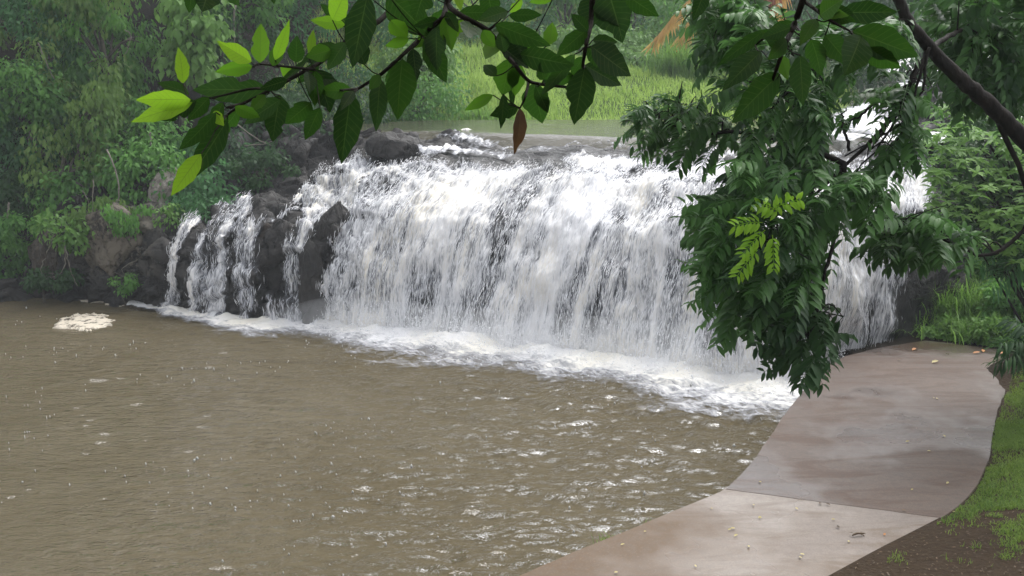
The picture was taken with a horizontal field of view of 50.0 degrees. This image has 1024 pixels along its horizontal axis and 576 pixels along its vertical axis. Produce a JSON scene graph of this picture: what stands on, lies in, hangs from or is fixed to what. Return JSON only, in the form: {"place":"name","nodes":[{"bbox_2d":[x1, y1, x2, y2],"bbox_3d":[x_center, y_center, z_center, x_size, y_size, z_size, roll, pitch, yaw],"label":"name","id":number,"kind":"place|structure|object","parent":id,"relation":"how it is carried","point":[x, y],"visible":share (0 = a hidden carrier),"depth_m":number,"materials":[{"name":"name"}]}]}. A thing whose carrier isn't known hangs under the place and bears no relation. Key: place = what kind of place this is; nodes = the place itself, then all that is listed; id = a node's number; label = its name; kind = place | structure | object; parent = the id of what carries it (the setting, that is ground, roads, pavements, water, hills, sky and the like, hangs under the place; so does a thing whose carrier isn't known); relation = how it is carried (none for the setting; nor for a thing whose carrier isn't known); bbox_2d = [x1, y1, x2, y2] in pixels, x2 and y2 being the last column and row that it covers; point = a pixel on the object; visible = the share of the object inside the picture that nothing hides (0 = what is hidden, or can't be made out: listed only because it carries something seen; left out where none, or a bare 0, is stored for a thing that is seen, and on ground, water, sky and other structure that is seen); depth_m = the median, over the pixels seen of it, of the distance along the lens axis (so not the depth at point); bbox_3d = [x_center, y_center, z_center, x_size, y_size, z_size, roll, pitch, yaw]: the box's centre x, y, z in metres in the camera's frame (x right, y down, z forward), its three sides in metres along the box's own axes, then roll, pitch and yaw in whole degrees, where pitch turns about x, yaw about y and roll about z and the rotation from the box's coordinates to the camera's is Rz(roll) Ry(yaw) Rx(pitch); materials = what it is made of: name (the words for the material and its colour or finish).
{"place":"outdoors","nodes":[
{"label":"outdoors","id":0,"kind":"place"},
{"bbox_2d":[0,298,795,575],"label":"pool water","id":1,"kind":"structure","parent":0,"point":[94,519],"depth_m":16.80,"materials":[{"name":"liquid"}]},
{"bbox_2d":[53,313,114,330],"bbox_3d":[-9.649,0.781,24.823,1.450,0.127,1.807,0,12,0],"label":"foam raft","id":2,"kind":"object","parent":1,"relation":"on","point":[89,325],"visible":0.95,"depth_m":24.62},
{"bbox_2d":[138,228,167,276],"bbox_3d":[-8.624,-0.568,26.471,0.799,1.850,0.606,5,13,20],"label":"boulder","id":3,"kind":"object","parent":1,"relation":"on","point":[149,238],"visible":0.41,"depth_m":26.22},
{"bbox_2d":[8,353,645,573],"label":"foam flecks","id":4,"kind":"object","parent":1,"relation":"on","point":[357,489],"visible":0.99,"depth_m":15.02,"materials":[{"name":"beige"}]},
{"bbox_2d":[1,307,788,575],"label":"rain splashes","id":5,"kind":"object","parent":1,"relation":"on","point":[333,516],"visible":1,"depth_m":16.91,"materials":[{"name":"grey"}]},
{"bbox_2d":[127,300,804,415],"bbox_3d":[-1.450,1.385,21.620,18.626,0.340,4.533,6,14,25],"label":"foam","id":6,"kind":"object","parent":1,"relation":"on","point":[747,393],"visible":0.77,"depth_m":21.55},
{"bbox_2d":[0,0,1023,575],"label":"ground","id":7,"kind":"structure","parent":0,"point":[936,538],"depth_m":13.79,"materials":[{"name":"plant"}]},
{"bbox_2d":[0,2,35,33],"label":"rainforest tree","id":8,"kind":"object","parent":7,"relation":"on","point":[1,24],"visible":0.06,"depth_m":32.91,"materials":[{"name":"green plant"}]},
{"bbox_2d":[0,63,123,180],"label":"leafy shrub","id":9,"kind":"object","parent":7,"relation":"on","point":[6,144],"visible":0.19,"depth_m":28.64,"materials":[{"name":"green plant"}]},
{"bbox_2d":[0,0,152,102],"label":"rainforest tree","id":10,"kind":"object","parent":7,"relation":"on","point":[17,32],"visible":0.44,"depth_m":28.88,"materials":[{"name":"green plant"}]},
{"bbox_2d":[52,96,195,187],"bbox_3d":[-10.020,-3.447,28.642,4.268,3.454,2.517,0,12,0],"label":"leafy shrub","id":11,"kind":"object","parent":7,"relation":"on","point":[156,131],"visible":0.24,"depth_m":28.09,"materials":[{"name":"green plant"}]},
{"bbox_2d":[148,0,235,127],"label":"leafy shrub","id":12,"kind":"object","parent":7,"relation":"on","point":[198,55],"visible":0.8,"depth_m":28.96,"materials":[{"name":"green plant"}]},
{"bbox_2d":[125,0,299,112],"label":"rainforest tree","id":13,"kind":"object","parent":7,"relation":"on","point":[248,46],"visible":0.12,"depth_m":31.38,"materials":[{"name":"green plant"}]},
{"bbox_2d":[233,5,236,41],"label":"hanging vine","id":14,"kind":"object","parent":13,"relation":"hanging from","point":[234,10],"visible":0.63,"depth_m":30.57,"materials":[{"name":"brown plant"}]},
{"bbox_2d":[190,125,286,178],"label":"leafy shrub","id":15,"kind":"object","parent":7,"relation":"on","point":[230,153],"visible":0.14,"depth_m":28.18,"materials":[{"name":"green plant"}]},
{"bbox_2d":[200,0,294,47],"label":"leafy shrub","id":16,"kind":"object","parent":7,"relation":"on","point":[265,13],"visible":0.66,"depth_m":31.81,"materials":[{"name":"green plant"}]},
{"bbox_2d":[205,94,303,143],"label":"leafy shrub","id":17,"kind":"object","parent":7,"relation":"on","point":[260,127],"visible":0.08,"depth_m":29.88,"materials":[{"name":"green plant"}]},
{"bbox_2d":[239,84,336,134],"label":"leafy shrub","id":18,"kind":"object","parent":7,"relation":"on","point":[300,99],"visible":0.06,"depth_m":30.96,"materials":[{"name":"green plant"}]},
{"bbox_2d":[274,122,333,145],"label":"leafy shrub","id":19,"kind":"object","parent":7,"relation":"on","point":[321,130],"visible":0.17,"depth_m":28.49,"materials":[{"name":"green plant"}]},
{"bbox_2d":[275,0,380,85],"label":"rainforest tree","id":20,"kind":"object","parent":7,"relation":"on","point":[302,34],"visible":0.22,"depth_m":35.64,"materials":[{"name":"green plant"}]},
{"bbox_2d":[281,66,392,123],"bbox_3d":[-5.801,-5.477,33.373,3.925,2.502,2.894,-5,13,-21],"label":"leafy shrub","id":21,"kind":"object","parent":7,"relation":"on","point":[367,118],"visible":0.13,"depth_m":33.00,"materials":[{"name":"green plant"}]},
{"bbox_2d":[305,0,385,65],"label":"rainforest tree","id":22,"kind":"object","parent":7,"relation":"on","point":[379,8],"visible":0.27,"depth_m":39.06,"materials":[{"name":"green plant"}]},
{"bbox_2d":[342,0,416,54],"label":"rainforest tree","id":23,"kind":"object","parent":7,"relation":"on","point":[384,29],"visible":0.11,"depth_m":41.03,"materials":[{"name":"green plant"}]},
{"bbox_2d":[352,69,477,121],"bbox_3d":[-3.282,-5.811,35.588,4.425,2.769,3.258,0,12,0],"label":"leafy shrub","id":24,"kind":"object","parent":7,"relation":"on","point":[418,98],"visible":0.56,"depth_m":35.32,"materials":[{"name":"green plant"}]},
{"bbox_2d":[364,35,474,102],"bbox_3d":[-3.207,-7.367,37.343,3.496,2.876,2.934,5,13,22],"label":"leafy shrub","id":25,"kind":"object","parent":7,"relation":"on","point":[427,72],"visible":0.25,"depth_m":37.00,"materials":[{"name":"green plant"}]},
{"bbox_2d":[443,99,525,119],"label":"reed clump","id":26,"kind":"object","parent":7,"relation":"on","point":[481,115],"visible":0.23,"depth_m":35.83,"materials":[{"name":"green plant"}]},
{"bbox_2d":[425,0,560,47],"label":"rainforest tree","id":27,"kind":"object","parent":7,"relation":"on","point":[504,5],"visible":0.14,"depth_m":48.15,"materials":[{"name":"green plant"}]},
{"bbox_2d":[0,82,1023,356],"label":"rock ledge","id":28,"kind":"object","parent":7,"relation":"on","point":[270,260],"visible":0.28,"depth_m":25.36,"materials":[{"name":"stone"}]},
{"bbox_2d":[0,235,32,278],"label":"leafy shrub","id":29,"kind":"object","parent":28,"relation":"on","point":[16,264],"visible":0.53,"depth_m":27.63,"materials":[{"name":"green plant"}]},
{"bbox_2d":[0,210,63,274],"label":"leafy shrub","id":30,"kind":"object","parent":28,"relation":"on","point":[9,225],"visible":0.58,"depth_m":27.02,"materials":[{"name":"green plant"}]},
{"bbox_2d":[0,48,74,156],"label":"leafy shrub","id":31,"kind":"object","parent":28,"relation":"on","point":[45,98],"visible":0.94,"depth_m":28.04,"materials":[{"name":"green plant"}]},
{"bbox_2d":[0,158,74,255],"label":"leafy shrub","id":32,"kind":"object","parent":28,"relation":"on","point":[15,191],"visible":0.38,"depth_m":27.70,"materials":[{"name":"green plant"}]},
{"bbox_2d":[18,266,85,302],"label":"leafy shrub","id":33,"kind":"object","parent":28,"relation":"on","point":[64,283],"visible":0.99,"depth_m":26.36,"materials":[{"name":"green plant"}]},
{"bbox_2d":[27,230,76,285],"bbox_3d":[-11.206,-0.693,27.060,1.423,1.500,0.686,0,12,0],"label":"boulder","id":34,"kind":"object","parent":28,"relation":"on","point":[37,250],"visible":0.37,"depth_m":26.77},
{"bbox_2d":[26,207,95,266],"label":"leafy shrub","id":35,"kind":"object","parent":28,"relation":"on","point":[70,235],"visible":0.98,"depth_m":26.21,"materials":[{"name":"green plant"}]},
{"bbox_2d":[40,235,54,278],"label":"hanging vine","id":36,"kind":"object","parent":35,"relation":"hanging from","point":[46,252],"visible":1,"depth_m":26.30,"materials":[{"name":"brown plant"}]},
{"bbox_2d":[51,240,65,278],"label":"hanging vine","id":37,"kind":"object","parent":35,"relation":"hanging from","point":[64,260],"visible":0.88,"depth_m":26.33,"materials":[{"name":"brown plant"}]},
{"bbox_2d":[11,121,120,217],"bbox_3d":[-11.294,-2.972,27.916,2.941,2.571,1.625,0,12,0],"label":"leafy shrub","id":38,"kind":"object","parent":28,"relation":"on","point":[32,159],"visible":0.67,"depth_m":27.65,"materials":[{"name":"green plant"}]},
{"bbox_2d":[65,246,77,285],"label":"hanging vine","id":39,"kind":"object","parent":28,"relation":"hanging from","point":[69,264],"visible":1,"depth_m":26.27,"materials":[{"name":"brown plant"}]},
{"bbox_2d":[21,158,141,217],"bbox_3d":[-10.538,-2.129,27.820,3.720,2.306,2.189,0,12,0],"label":"leafy shrub","id":40,"kind":"object","parent":28,"relation":"on","point":[70,185],"visible":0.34,"depth_m":27.37,"materials":[{"name":"green plant"}]},
{"bbox_2d":[16,0,163,143],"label":"rainforest tree","id":41,"kind":"object","parent":28,"relation":"on","point":[82,72],"visible":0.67,"depth_m":29.05,"materials":[{"name":"green plant"}]},
{"bbox_2d":[63,79,131,160],"bbox_3d":[-10.560,-4.148,27.906,1.741,2.278,1.660,6,14,26],"label":"leafy shrub","id":42,"kind":"object","parent":28,"relation":"on","point":[110,112],"visible":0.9,"depth_m":27.61,"materials":[{"name":"green plant"}]},
{"bbox_2d":[64,195,134,234],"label":"leafy shrub","id":43,"kind":"object","parent":28,"relation":"on","point":[99,202],"visible":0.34,"depth_m":26.36,"materials":[{"name":"green plant"}]},
{"bbox_2d":[80,202,142,275],"bbox_3d":[-9.671,-1.042,26.585,1.700,2.060,0.913,0,12,0],"label":"boulder","id":44,"kind":"object","parent":28,"relation":"on","point":[108,253],"visible":0.59,"depth_m":26.27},
{"bbox_2d":[99,204,139,246],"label":"leafy shrub","id":45,"kind":"object","parent":44,"relation":"on","point":[128,225],"visible":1,"depth_m":25.90,"materials":[{"name":"green plant"}]},
{"bbox_2d":[106,149,119,202],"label":"hanging vine","id":46,"kind":"object","parent":28,"relation":"hanging from","point":[116,175],"visible":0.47,"depth_m":26.62,"materials":[{"name":"brown plant"}]},
{"bbox_2d":[107,272,144,303],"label":"leafy shrub","id":47,"kind":"object","parent":28,"relation":"on","point":[128,286],"visible":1,"depth_m":26.02,"materials":[{"name":"green plant"}]},
{"bbox_2d":[127,201,155,240],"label":"leafy shrub","id":48,"kind":"object","parent":28,"relation":"on","point":[149,211],"visible":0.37,"depth_m":26.28,"materials":[{"name":"green plant"}]},
{"bbox_2d":[94,136,206,204],"bbox_3d":[-9.087,-2.765,27.720,2.900,2.141,2.132,-4,13,-16],"label":"leafy shrub","id":49,"kind":"object","parent":28,"relation":"on","point":[130,168],"visible":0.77,"depth_m":27.21,"materials":[{"name":"green plant"}]},
{"bbox_2d":[147,167,176,201],"bbox_3d":[-8.752,-2.309,27.284,0.936,1.358,0.584,0,12,0],"label":"boulder","id":50,"kind":"object","parent":28,"relation":"on","point":[158,180],"visible":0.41,"depth_m":27.06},
{"bbox_2d":[151,203,188,231],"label":"leafy shrub","id":51,"kind":"object","parent":28,"relation":"on","point":[170,210],"visible":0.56,"depth_m":26.31,"materials":[{"name":"green plant"}]},
{"bbox_2d":[156,210,201,312],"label":"waterfall","id":52,"kind":"structure","parent":28,"relation":"on","point":[173,256],"depth_m":25.64,"materials":[{"name":"white liquid"}]},
{"bbox_2d":[141,157,246,209],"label":"leafy shrub","id":53,"kind":"object","parent":28,"relation":"on","point":[209,188],"visible":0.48,"depth_m":27.13,"materials":[{"name":"green leaf"}]},
{"bbox_2d":[162,191,236,223],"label":"leafy shrub","id":54,"kind":"object","parent":28,"relation":"on","point":[185,203],"visible":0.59,"depth_m":26.57,"materials":[{"name":"green plant"}]},
{"bbox_2d":[165,129,253,174],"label":"leafy shrub","id":55,"kind":"object","parent":28,"relation":"on","point":[189,153],"visible":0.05,"depth_m":28.28,"materials":[{"name":"green plant"}]},
{"bbox_2d":[184,192,252,316],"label":"waterfall","id":56,"kind":"structure","parent":28,"relation":"on","point":[216,306],"depth_m":25.25,"materials":[{"name":"white liquid"}]},
{"bbox_2d":[199,174,249,197],"bbox_3d":[-7.067,-2.441,28.049,2.047,0.972,1.139,0,12,0],"label":"boulder","id":57,"kind":"object","parent":28,"relation":"on","point":[232,181],"visible":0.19,"depth_m":27.57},
{"bbox_2d":[238,125,270,145],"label":"hanging vine","id":58,"kind":"object","parent":28,"relation":"hanging from","point":[251,134],"visible":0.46,"depth_m":28.60,"materials":[{"name":"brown plant"}]},
{"bbox_2d":[215,204,300,320],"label":"waterfall","id":59,"kind":"structure","parent":28,"relation":"on","point":[251,230],"depth_m":24.88,"materials":[{"name":"white liquid"}]},
{"bbox_2d":[224,147,301,195],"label":"leafy shrub","id":60,"kind":"object","parent":28,"relation":"on","point":[250,161],"visible":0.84,"depth_m":27.39,"materials":[{"name":"green plant"}]},
{"bbox_2d":[258,223,271,239],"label":"boulder","id":61,"kind":"object","parent":28,"relation":"on","point":[266,226],"visible":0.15,"depth_m":25.00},
{"bbox_2d":[271,193,328,321],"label":"waterfall","id":62,"kind":"structure","parent":28,"relation":"on","point":[309,221],"depth_m":24.69,"materials":[{"name":"white liquid"}]},
{"bbox_2d":[298,239,324,314],"bbox_3d":[-4.495,-0.227,24.696,0.653,1.815,0.616,0,12,0],"label":"boulder","id":63,"kind":"object","parent":28,"relation":"on","point":[311,267],"visible":0.88,"depth_m":24.45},
{"bbox_2d":[307,166,333,181],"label":"boulder","id":64,"kind":"object","parent":28,"relation":"on","point":[311,173],"visible":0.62,"depth_m":26.74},
{"bbox_2d":[313,201,354,250],"bbox_3d":[-4.015,-1.351,24.848,1.015,1.254,0.734,0,12,0],"label":"boulder","id":65,"kind":"object","parent":28,"relation":"on","point":[326,226],"visible":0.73,"depth_m":24.62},
{"bbox_2d":[368,176,395,190],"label":"boulder","id":66,"kind":"object","parent":28,"relation":"on","point":[388,185],"visible":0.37,"depth_m":25.64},
{"bbox_2d":[364,131,418,161],"bbox_3d":[-3.006,-3.516,27.436,1.382,0.781,0.893,0,12,0],"label":"boulder","id":67,"kind":"object","parent":28,"relation":"on","point":[391,145],"visible":0.96,"depth_m":27.14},
{"bbox_2d":[293,128,933,394],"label":"waterfall","id":68,"kind":"structure","parent":28,"relation":"on","point":[582,203],"depth_m":23.32,"materials":[{"name":"white liquid"}]},
{"bbox_2d":[856,170,922,348],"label":"waterfall","id":69,"kind":"structure","parent":28,"relation":"on","point":[874,287],"depth_m":22.04,"materials":[{"name":"white liquid"}]},
{"bbox_2d":[904,307,972,338],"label":"grass clump","id":70,"kind":"object","parent":28,"relation":"on","point":[914,328],"visible":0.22,"depth_m":22.80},
{"bbox_2d":[919,273,1013,323],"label":"grass clump","id":71,"kind":"object","parent":28,"relation":"on","point":[977,295],"visible":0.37,"depth_m":23.02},
{"bbox_2d":[964,256,1003,282],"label":"grass clump","id":72,"kind":"object","parent":28,"relation":"on","point":[979,265],"visible":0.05,"depth_m":23.80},
{"bbox_2d":[965,252,1013,296],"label":"leafy weed","id":73,"kind":"object","parent":28,"relation":"on","point":[977,274],"visible":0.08,"depth_m":23.81,"materials":[{"name":"green plant"}]},
{"bbox_2d":[131,0,918,195],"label":"broadleaf tree","id":74,"kind":"object","parent":7,"relation":"on","point":[876,45],"visible":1,"depth_m":2.27,"materials":[{"name":"green plant"}]},
{"bbox_2d":[508,0,608,51],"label":"rainforest tree","id":75,"kind":"object","parent":7,"relation":"on","point":[565,6],"visible":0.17,"depth_m":50.44,"materials":[{"name":"green plant"}]},
{"bbox_2d":[282,0,853,122],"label":"meadow grass","id":76,"kind":"structure","parent":7,"relation":"on","point":[485,86],"depth_m":39.59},
{"bbox_2d":[533,20,668,64],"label":"leafy shrub","id":77,"kind":"object","parent":7,"relation":"on","point":[641,37],"visible":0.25,"depth_m":46.53,"materials":[{"name":"green plant"}]},
{"bbox_2d":[617,40,659,71],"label":"leafy shrub","id":78,"kind":"object","parent":7,"relation":"on","point":[633,59],"visible":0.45,"depth_m":44.62,"materials":[{"name":"green plant"}]},
{"bbox_2d":[594,0,688,50],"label":"rainforest tree","id":79,"kind":"object","parent":7,"relation":"on","point":[634,24],"visible":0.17,"depth_m":51.68,"materials":[{"name":"green plant"}]},
{"bbox_2d":[596,0,694,46],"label":"rainforest tree","id":80,"kind":"object","parent":7,"relation":"on","point":[640,18],"visible":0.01,"depth_m":64.10,"materials":[{"name":"green plant"}]},
{"bbox_2d":[642,0,691,57],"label":"dead palm frond","id":81,"kind":"object","parent":7,"relation":"on","point":[671,24],"visible":0.63,"depth_m":42.43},
{"bbox_2d":[636,35,719,84],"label":"reed clump","id":82,"kind":"object","parent":7,"relation":"on","point":[670,62],"visible":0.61,"depth_m":42.78,"materials":[{"name":"green plant"}]},
{"bbox_2d":[670,16,695,51],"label":"dead palm frond","id":83,"kind":"object","parent":7,"relation":"on","point":[680,41],"visible":0.19,"depth_m":43.45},
{"bbox_2d":[657,33,721,78],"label":"reed clump","id":84,"kind":"object","parent":7,"relation":"on","point":[714,72],"visible":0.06,"depth_m":44.80,"materials":[{"name":"green plant"}]},
{"bbox_2d":[646,0,749,71],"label":"rainforest tree","id":85,"kind":"object","parent":7,"relation":"on","point":[660,6],"visible":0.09,"depth_m":48.30,"materials":[{"name":"green plant"}]},
{"bbox_2d":[637,0,845,55],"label":"rainforest tree","id":86,"kind":"object","parent":7,"relation":"on","point":[803,18],"depth_m":65.74,"materials":[{"name":"green plant"}]},
{"bbox_2d":[749,0,790,16],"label":"dead palm frond","id":87,"kind":"object","parent":7,"relation":"on","point":[773,3],"visible":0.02,"depth_m":38.72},
{"bbox_2d":[770,0,792,20],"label":"dead palm frond","id":88,"kind":"object","parent":7,"relation":"on","point":[784,3],"visible":0.23,"depth_m":39.53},
{"bbox_2d":[614,0,1023,398],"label":"leaning tree","id":89,"kind":"object","parent":7,"relation":"on","point":[767,291],"visible":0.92,"depth_m":7.51,"materials":[{"name":"green plant"}]},
{"bbox_2d":[766,0,873,88],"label":"rainforest tree","id":90,"kind":"object","parent":7,"relation":"on","point":[805,13],"visible":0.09,"depth_m":46.65,"materials":[{"name":"green plant"}]},
{"bbox_2d":[808,0,927,54],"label":"rainforest tree","id":91,"kind":"object","parent":7,"relation":"on","point":[912,13],"visible":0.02,"depth_m":63.82,"materials":[{"name":"green plant"}]},
{"bbox_2d":[846,0,951,92],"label":"rainforest tree","id":92,"kind":"object","parent":7,"relation":"on","point":[860,83],"visible":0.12,"depth_m":45.08,"materials":[{"name":"green plant"}]},
{"bbox_2d":[852,462,1023,575],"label":"leaf litter","id":93,"kind":"object","parent":7,"relation":"on","point":[954,546],"visible":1,"depth_m":12.37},
{"bbox_2d":[915,312,980,341],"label":"leafy weed","id":94,"kind":"object","parent":7,"relation":"on","point":[933,333],"visible":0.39,"depth_m":22.52,"materials":[{"name":"green plant"}]},
{"bbox_2d":[887,368,1023,566],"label":"lawn grass","id":95,"kind":"structure","parent":7,"relation":"on","point":[1006,437],"depth_m":14.66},
{"bbox_2d":[922,279,1017,325],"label":"grass clump","id":96,"kind":"object","parent":7,"relation":"on","point":[937,311],"visible":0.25,"depth_m":23.10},
{"bbox_2d":[919,102,1023,326],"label":"bright bush","id":97,"kind":"object","parent":7,"relation":"on","point":[958,150],"visible":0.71,"depth_m":16.34,"materials":[{"name":"green plant"}]},
{"bbox_2d":[921,305,1023,346],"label":"grass clump","id":98,"kind":"object","parent":7,"relation":"on","point":[964,324],"visible":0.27,"depth_m":22.05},
{"bbox_2d":[957,311,1023,348],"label":"leafy weed","id":99,"kind":"object","parent":7,"relation":"on","point":[984,322],"visible":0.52,"depth_m":21.80,"materials":[{"name":"green plant"}]},
{"bbox_2d":[962,221,1023,303],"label":"palm plant","id":100,"kind":"object","parent":7,"relation":"on","point":[1020,279],"visible":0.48,"depth_m":16.87,"materials":[{"name":"plant"}]},
{"bbox_2d":[975,272,1023,322],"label":"leafy weed","id":101,"kind":"object","parent":7,"relation":"on","point":[1003,306],"visible":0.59,"depth_m":22.27,"materials":[{"name":"green plant"}]},
{"bbox_2d":[981,315,1023,379],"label":"palm plant","id":102,"kind":"object","parent":7,"relation":"on","point":[1016,359],"visible":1,"depth_m":12.92,"materials":[{"name":"green plant"}]},
{"bbox_2d":[361,73,919,159],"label":"river water","id":103,"kind":"structure","parent":0,"point":[592,133],"depth_m":29.84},
{"bbox_2d":[520,488,937,575],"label":"concrete path","id":104,"kind":"structure","parent":0,"point":[780,535],"depth_m":13.08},
{"bbox_2d":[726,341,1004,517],"bbox_3d":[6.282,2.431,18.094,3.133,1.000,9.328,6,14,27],"label":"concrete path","id":105,"kind":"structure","parent":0,"point":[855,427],"depth_m":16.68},
{"bbox_2d":[827,58,1021,142],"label":"river rapids water","id":106,"kind":"structure","parent":0,"point":[860,130],"depth_m":30.03,"materials":[{"name":"liquid"}]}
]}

